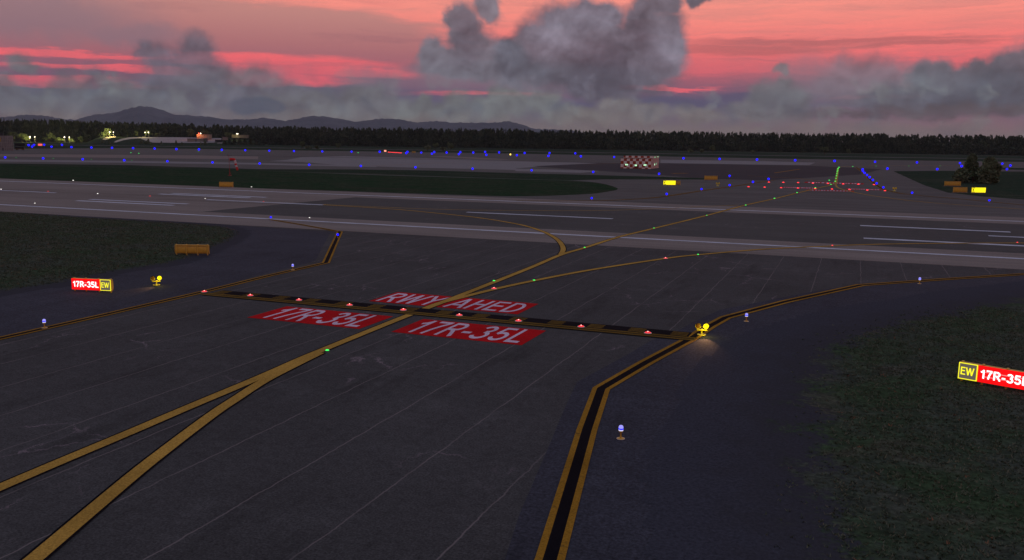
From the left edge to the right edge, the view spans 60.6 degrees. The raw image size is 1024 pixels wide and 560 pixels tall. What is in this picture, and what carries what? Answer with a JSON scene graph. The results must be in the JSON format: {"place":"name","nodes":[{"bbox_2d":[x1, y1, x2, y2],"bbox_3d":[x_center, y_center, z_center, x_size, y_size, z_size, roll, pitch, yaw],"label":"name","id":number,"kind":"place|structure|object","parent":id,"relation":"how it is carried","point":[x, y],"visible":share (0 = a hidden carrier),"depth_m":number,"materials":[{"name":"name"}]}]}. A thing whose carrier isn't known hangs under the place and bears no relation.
{"place":"outdoors","nodes":[
{"label":"outdoors","id":0,"kind":"place"},
{"bbox_2d":[0,212,251,296],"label":"grass","id":1,"kind":"structure","parent":0,"point":[243,233],"depth_m":104.02,"materials":[{"name":"green plant"}]},
{"bbox_2d":[175,244,209,254],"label":"taxiway sign","id":2,"kind":"object","parent":1,"relation":"on","point":[197,249],"visible":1,"depth_m":96.68,"materials":[{"name":"yellow metal"}]},
{"bbox_2d":[115,137,140,141],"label":"road","id":3,"kind":"structure","parent":0,"point":[127,138],"depth_m":1389.30,"materials":[{"name":"grey asphalt"}]},
{"bbox_2d":[0,154,257,158],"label":"taxiway","id":4,"kind":"structure","parent":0,"point":[138,156],"depth_m":552.58,"materials":[{"name":"grey asphalt"}]},
{"bbox_2d":[0,211,329,335],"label":"shoulder","id":5,"kind":"object","parent":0,"point":[261,250],"visible":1,"depth_m":79.44},
{"bbox_2d":[71,277,113,292],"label":"runway sign","id":6,"kind":"object","parent":5,"relation":"on","point":[86,284],"visible":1,"depth_m":73.15,"materials":[{"name":"red metal"}]},
{"bbox_2d":[150,275,161,285],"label":"guard light","id":7,"kind":"object","parent":5,"relation":"on","point":[159,278],"visible":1,"depth_m":76.89,"materials":[{"name":"yellow metal"}]},
{"bbox_2d":[0,219,340,338],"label":"taxiway marking","id":8,"kind":"object","parent":5,"relation":"on","point":[331,250],"visible":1,"depth_m":73.60,"materials":[{"name":"black paint"}]},
{"bbox_2d":[0,219,342,339],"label":"taxiway marking","id":9,"kind":"object","parent":5,"relation":"on","point":[198,291],"visible":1,"depth_m":74.13,"materials":[{"name":"yellow paint"}]},
{"bbox_2d":[81,137,273,145],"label":"embankment","id":10,"kind":"structure","parent":0,"point":[114,139],"depth_m":1340.50,"materials":[{"name":"green plant"}]},
{"bbox_2d":[104,128,111,135],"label":"tree","id":11,"kind":"object","parent":10,"relation":"on","point":[106,130],"visible":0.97,"depth_m":1425.11,"materials":[{"name":"green plant"}]},
{"bbox_2d":[186,129,193,135],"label":"tree","id":12,"kind":"object","parent":10,"relation":"on","point":[191,132],"visible":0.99,"depth_m":1425.43,"materials":[{"name":"green plant"}]},
{"bbox_2d":[232,135,248,137],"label":"airport building","id":13,"kind":"structure","parent":10,"relation":"on","point":[240,136],"depth_m":1396.20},
{"bbox_2d":[0,160,375,166],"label":"taxiway","id":14,"kind":"structure","parent":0,"point":[177,162],"depth_m":432.54,"materials":[{"name":"grey asphalt"}]},
{"bbox_2d":[14,146,515,153],"bbox_3d":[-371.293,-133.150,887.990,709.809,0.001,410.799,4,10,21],"label":"grass","id":15,"kind":"structure","parent":0,"point":[34,147],"depth_m":944.15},
{"bbox_2d":[0,106,594,141],"bbox_3d":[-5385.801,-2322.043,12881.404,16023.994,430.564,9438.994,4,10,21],"label":"hills","id":16,"kind":"structure","parent":0,"point":[140,114],"depth_m":11751.07,"materials":[{"name":"grey"}]},
{"bbox_2d":[12,153,588,162],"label":"service road","id":17,"kind":"structure","parent":0,"point":[301,156],"depth_m":595.77,"materials":[{"name":"grey asphalt"}]},
{"bbox_2d":[0,165,617,195],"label":"grass","id":18,"kind":"structure","parent":0,"point":[371,183],"depth_m":266.62,"materials":[{"name":"green plant"}]},
{"bbox_2d":[219,182,233,187],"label":"taxiway sign","id":19,"kind":"object","parent":18,"relation":"on","point":[225,184],"visible":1,"depth_m":227.45,"materials":[{"name":"orange metal"}]},
{"bbox_2d":[228,155,237,175],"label":"windsock","id":20,"kind":"object","parent":18,"relation":"on","point":[234,160],"visible":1,"depth_m":294.81,"materials":[{"name":"red fabric"}]},
{"bbox_2d":[0,163,703,179],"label":"grass","id":21,"kind":"structure","parent":0,"point":[484,174],"depth_m":342.09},
{"bbox_2d":[278,156,515,169],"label":"taxiway","id":22,"kind":"structure","parent":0,"point":[432,163],"depth_m":494.12,"materials":[{"name":"grey asphalt"}]},
{"bbox_2d":[430,156,510,159],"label":"taxiway","id":23,"kind":"structure","parent":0,"point":[469,157],"depth_m":647.16,"materials":[{"name":"grey asphalt"}]},
{"bbox_2d":[13,141,993,155],"bbox_3d":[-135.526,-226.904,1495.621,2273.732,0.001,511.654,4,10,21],"label":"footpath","id":24,"kind":"structure","parent":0,"point":[574,149],"depth_m":1396.08,"materials":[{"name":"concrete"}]},
{"bbox_2d":[25,144,984,158],"bbox_3d":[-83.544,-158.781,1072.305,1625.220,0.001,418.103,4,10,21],"label":"perimeter road","id":25,"kind":"structure","parent":0,"point":[527,151],"depth_m":1057.73,"materials":[{"name":"grey asphalt"}]},
{"bbox_2d":[0,212,1023,559],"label":"taxiway","id":26,"kind":"structure","parent":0,"point":[388,442],"depth_m":44.26,"materials":[{"name":"grey asphalt"}]},
{"bbox_2d":[23,352,322,559],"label":"taxiway marking","id":27,"kind":"object","parent":26,"relation":"on","point":[52,543],"visible":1,"depth_m":34.11,"materials":[{"name":"yellow paint"}]},
{"bbox_2d":[248,306,392,328],"bbox_3d":[-14.046,2.705,64.312,9.400,0.008,4.800,4,10,21],"label":"painted sign","id":28,"kind":"object","parent":26,"relation":"on","point":[326,317],"visible":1,"depth_m":64.18,"materials":[{"name":"red paint"}]},
{"bbox_2d":[0,183,835,490],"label":"taxiway marking","id":29,"kind":"object","parent":26,"relation":"on","point":[116,437],"visible":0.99,"depth_m":44.20,"materials":[{"name":"yellow paint"}]},
{"bbox_2d":[201,290,696,339],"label":"taxiway marking","id":30,"kind":"object","parent":26,"relation":"on","point":[569,323],"visible":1,"depth_m":65.50,"materials":[{"name":"black paint"}]},
{"bbox_2d":[371,292,536,313],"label":"painted sign","id":31,"kind":"object","parent":26,"relation":"on","point":[498,306],"visible":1,"depth_m":70.51,"materials":[{"name":"red paint"}]},
{"bbox_2d":[392,319,544,344],"bbox_3d":[-2.928,3.513,60.148,9.500,0.008,4.800,4,10,21],"label":"painted sign","id":32,"kind":"object","parent":26,"relation":"on","point":[486,333],"visible":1,"depth_m":60.00,"materials":[{"name":"red paint"}]},
{"bbox_2d":[0,183,972,559],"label":"taxiway marking","id":33,"kind":"object","parent":26,"relation":"on","point":[248,395],"visible":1,"depth_m":39.83,"materials":[{"name":"yellow paint"}]},
{"bbox_2d":[423,243,950,308],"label":"taxiway marking","id":34,"kind":"object","parent":26,"relation":"on","point":[444,301],"visible":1,"depth_m":89.74,"materials":[{"name":"yellow paint"}]},
{"bbox_2d":[0,178,1023,269],"bbox_3d":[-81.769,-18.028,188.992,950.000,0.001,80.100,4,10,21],"label":"runway","id":35,"kind":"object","parent":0,"point":[66,197],"visible":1,"depth_m":151.15,"materials":[{"name":"grey asphalt"}]},
{"bbox_2d":[0,181,1023,258],"bbox_3d":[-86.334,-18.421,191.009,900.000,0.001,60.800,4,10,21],"label":"runway marking","id":36,"kind":"object","parent":35,"relation":"on","point":[550,233],"visible":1,"depth_m":138.94,"materials":[{"name":"white paint"}]},
{"bbox_2d":[0,148,1023,217],"bbox_3d":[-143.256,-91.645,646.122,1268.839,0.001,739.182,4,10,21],"label":"apron","id":37,"kind":"object","parent":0,"point":[635,190],"visible":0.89,"depth_m":297.42,"materials":[{"name":"grey asphalt"}]},
{"bbox_2d":[0,133,13,150],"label":"building","id":38,"kind":"structure","parent":37,"relation":"on","point":[6,143],"depth_m":694.97,"materials":[{"name":"grey concrete"}]},
{"bbox_2d":[14,143,24,149],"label":"parked trailer","id":39,"kind":"object","parent":37,"relation":"on","point":[19,145],"visible":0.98,"depth_m":723.80,"materials":[{"name":"black metal"}]},
{"bbox_2d":[379,161,826,181],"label":"taxiway marking","id":40,"kind":"object","parent":37,"relation":"on","point":[673,173],"visible":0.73,"depth_m":418.62,"materials":[{"name":"yellow paint"}]},
{"bbox_2d":[323,165,1014,210],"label":"taxiway marking","id":41,"kind":"object","parent":37,"relation":"on","point":[837,173],"visible":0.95,"depth_m":186.90,"materials":[{"name":"yellow paint"}]},
{"bbox_2d":[663,180,675,184],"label":"taxiway sign","id":42,"kind":"object","parent":37,"relation":"on","point":[667,182],"visible":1,"depth_m":269.30,"materials":[{"name":"yellow metal"}]},
{"bbox_2d":[583,180,775,200],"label":"taxiway marking","id":43,"kind":"object","parent":37,"relation":"on","point":[684,193],"visible":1,"depth_m":226.46,"materials":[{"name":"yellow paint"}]},
{"bbox_2d":[704,176,717,179],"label":"taxiway sign","id":44,"kind":"object","parent":37,"relation":"on","point":[710,177],"visible":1,"depth_m":309.90,"materials":[{"name":"orange metal"}]},
{"bbox_2d":[810,190,853,191],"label":"painted sign","id":45,"kind":"object","parent":37,"relation":"on","point":[829,190],"visible":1,"depth_m":250.20,"materials":[{"name":"red paint"}]},
{"bbox_2d":[804,182,863,183],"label":"painted sign","id":46,"kind":"object","parent":37,"relation":"on","point":[833,182],"visible":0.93,"depth_m":300.97,"materials":[{"name":"red paint"}]},
{"bbox_2d":[846,188,881,189],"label":"painted sign","id":47,"kind":"object","parent":37,"relation":"on","point":[864,189],"visible":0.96,"depth_m":259.31,"materials":[{"name":"red paint"}]},
{"bbox_2d":[855,167,1021,204],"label":"taxiway marking","id":48,"kind":"object","parent":37,"relation":"on","point":[910,194],"visible":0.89,"depth_m":254.68,"materials":[{"name":"paint"}]},
{"bbox_2d":[0,0,1023,142],"label":"sky","id":49,"kind":"structure","parent":0,"point":[891,67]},
{"bbox_2d":[13,140,1023,267],"bbox_3d":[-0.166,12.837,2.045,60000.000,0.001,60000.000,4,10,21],"label":"ground","id":50,"kind":"structure","parent":0,"point":[854,156],"depth_m":1095.81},
{"bbox_2d":[8,132,18,141],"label":"tree","id":51,"kind":"object","parent":50,"relation":"on","point":[13,134],"visible":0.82,"depth_m":1433.78,"materials":[{"name":"green plant"}]},
{"bbox_2d":[42,132,55,142],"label":"tree","id":52,"kind":"object","parent":50,"relation":"on","point":[50,135],"visible":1,"depth_m":1436.49,"materials":[{"name":"green plant"}]},
{"bbox_2d":[141,137,220,142],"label":"yard","id":53,"kind":"structure","parent":50,"relation":"on","point":[168,139],"depth_m":1380.22,"materials":[{"name":"grey concrete"}]},
{"bbox_2d":[187,138,203,141],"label":"airport building","id":54,"kind":"structure","parent":53,"relation":"on","point":[194,140],"depth_m":1356.78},
{"bbox_2d":[197,134,211,138],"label":"airport building","id":55,"kind":"structure","parent":53,"relation":"on","point":[202,136],"depth_m":1385.58,"materials":[{"name":"orange"}]},
{"bbox_2d":[447,142,453,150],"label":"tree","id":56,"kind":"object","parent":50,"relation":"on","point":[450,145],"visible":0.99,"depth_m":1025.43,"materials":[{"name":"green plant"}]},
{"bbox_2d":[0,118,1023,154],"bbox_3d":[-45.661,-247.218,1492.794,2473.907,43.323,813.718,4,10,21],"label":"forest","id":57,"kind":"object","parent":50,"relation":"on","point":[35,130],"visible":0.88,"depth_m":1417.62,"materials":[{"name":"green plant"}]},
{"bbox_2d":[511,161,590,167],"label":"apron","id":58,"kind":"object","parent":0,"point":[520,164],"visible":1,"depth_m":504.17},
{"bbox_2d":[515,169,594,172],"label":"apron","id":59,"kind":"object","parent":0,"point":[549,170],"visible":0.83,"depth_m":387.14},
{"bbox_2d":[204,197,1023,252],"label":"runway","id":60,"kind":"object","parent":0,"point":[810,229],"visible":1,"depth_m":144.86,"materials":[{"name":"grey asphalt"}]},
{"bbox_2d":[333,205,565,253],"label":"taxiway marking","id":61,"kind":"object","parent":60,"relation":"on","point":[562,246],"visible":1,"depth_m":128.13,"materials":[{"name":"yellow paint"}]},
{"bbox_2d":[0,190,1023,245],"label":"runway marking","id":62,"kind":"object","parent":60,"relation":"on","point":[539,215],"visible":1,"depth_m":155.72,"materials":[{"name":"white paint"}]},
{"bbox_2d":[617,425,624,439],"bbox_3d":[4.815,6.717,38.720,0.370,0.625,0.370,4,10,21],"label":"taxiway light","id":63,"kind":"object","parent":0,"point":[620,428],"visible":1,"depth_m":38.64,"materials":[{"name":"blue glass"}]},
{"bbox_2d":[536,163,880,179],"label":"apron","id":64,"kind":"object","parent":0,"point":[741,172],"visible":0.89,"depth_m":423.10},
{"bbox_2d":[621,155,658,168],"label":"checkered hut","id":65,"kind":"object","parent":64,"relation":"on","point":[640,161],"visible":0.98,"depth_m":435.50,"materials":[{"name":"red metal"}]},
{"bbox_2d":[660,160,812,164],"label":"apron","id":66,"kind":"object","parent":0,"point":[734,162],"visible":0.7,"depth_m":601.30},
{"bbox_2d":[505,273,1023,559],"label":"shoulder","id":67,"kind":"object","parent":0,"point":[613,511],"visible":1,"depth_m":39.91},
{"bbox_2d":[695,323,708,335],"bbox_3d":[12.957,3.335,59.738,0.973,0.848,0.600,1,9,5],"label":"guard light","id":68,"kind":"object","parent":67,"relation":"on","point":[705,326],"visible":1,"depth_m":59.69,"materials":[{"name":"yellow metal"}]},
{"bbox_2d":[534,273,1023,559],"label":"taxiway marking","id":69,"kind":"object","parent":67,"relation":"on","point":[551,519],"visible":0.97,"depth_m":38.26,"materials":[{"name":"yellow paint"}]},
{"bbox_2d":[542,274,1021,559],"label":"taxiway marking","id":70,"kind":"object","parent":67,"relation":"on","point":[557,533],"visible":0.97,"depth_m":38.16,"materials":[{"name":"black paint"}]},
{"bbox_2d":[640,280,1023,559],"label":"grass","id":71,"kind":"structure","parent":0,"point":[728,447],"depth_m":38.68,"materials":[{"name":"green plant"}]},
{"bbox_2d":[958,360,1023,389],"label":"runway sign","id":72,"kind":"object","parent":71,"relation":"on","point":[999,376],"visible":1,"depth_m":47.79,"materials":[{"name":"red metal"}]},
{"bbox_2d":[894,171,1023,198],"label":"grass","id":73,"kind":"structure","parent":0,"point":[1010,184],"depth_m":307.94,"materials":[{"name":"green plant"}]},
{"bbox_2d":[944,181,960,185],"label":"taxiway sign","id":74,"kind":"object","parent":73,"relation":"on","point":[953,183],"visible":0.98,"depth_m":288.44,"materials":[{"name":"orange metal"}]},
{"bbox_2d":[952,187,967,192],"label":"taxiway sign","id":75,"kind":"object","parent":73,"relation":"on","point":[959,189],"visible":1,"depth_m":247.94,"materials":[{"name":"orange metal"}]},
{"bbox_2d":[951,167,971,182],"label":"tree","id":76,"kind":"object","parent":73,"relation":"on","point":[963,174],"visible":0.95,"depth_m":312.87,"materials":[{"name":"green plant"}]},
{"bbox_2d":[963,153,978,182],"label":"tree","id":77,"kind":"object","parent":73,"relation":"on","point":[971,163],"visible":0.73,"depth_m":315.97,"materials":[{"name":"green plant"}]},
{"bbox_2d":[970,171,976,182],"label":"tree","id":78,"kind":"object","parent":73,"relation":"on","point":[973,174],"visible":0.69,"depth_m":315.20,"materials":[{"name":"green plant"}]},
{"bbox_2d":[974,166,980,182],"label":"tree","id":79,"kind":"object","parent":73,"relation":"on","point":[976,180],"visible":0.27,"depth_m":313.87,"materials":[{"name":"green plant"}]},
{"bbox_2d":[971,187,985,192],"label":"taxiway sign","id":80,"kind":"object","parent":73,"relation":"on","point":[976,189],"visible":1,"depth_m":247.56,"materials":[{"name":"yellow metal"}]},
{"bbox_2d":[976,156,1002,183],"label":"tree","id":81,"kind":"object","parent":73,"relation":"on","point":[990,169],"visible":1,"depth_m":306.13,"materials":[{"name":"green plant"}]},
{"bbox_2d":[1002,168,1023,169],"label":"grass","id":82,"kind":"structure","parent":0,"point":[1014,168],"depth_m":532.22,"materials":[{"name":"green plant"}]}
]}

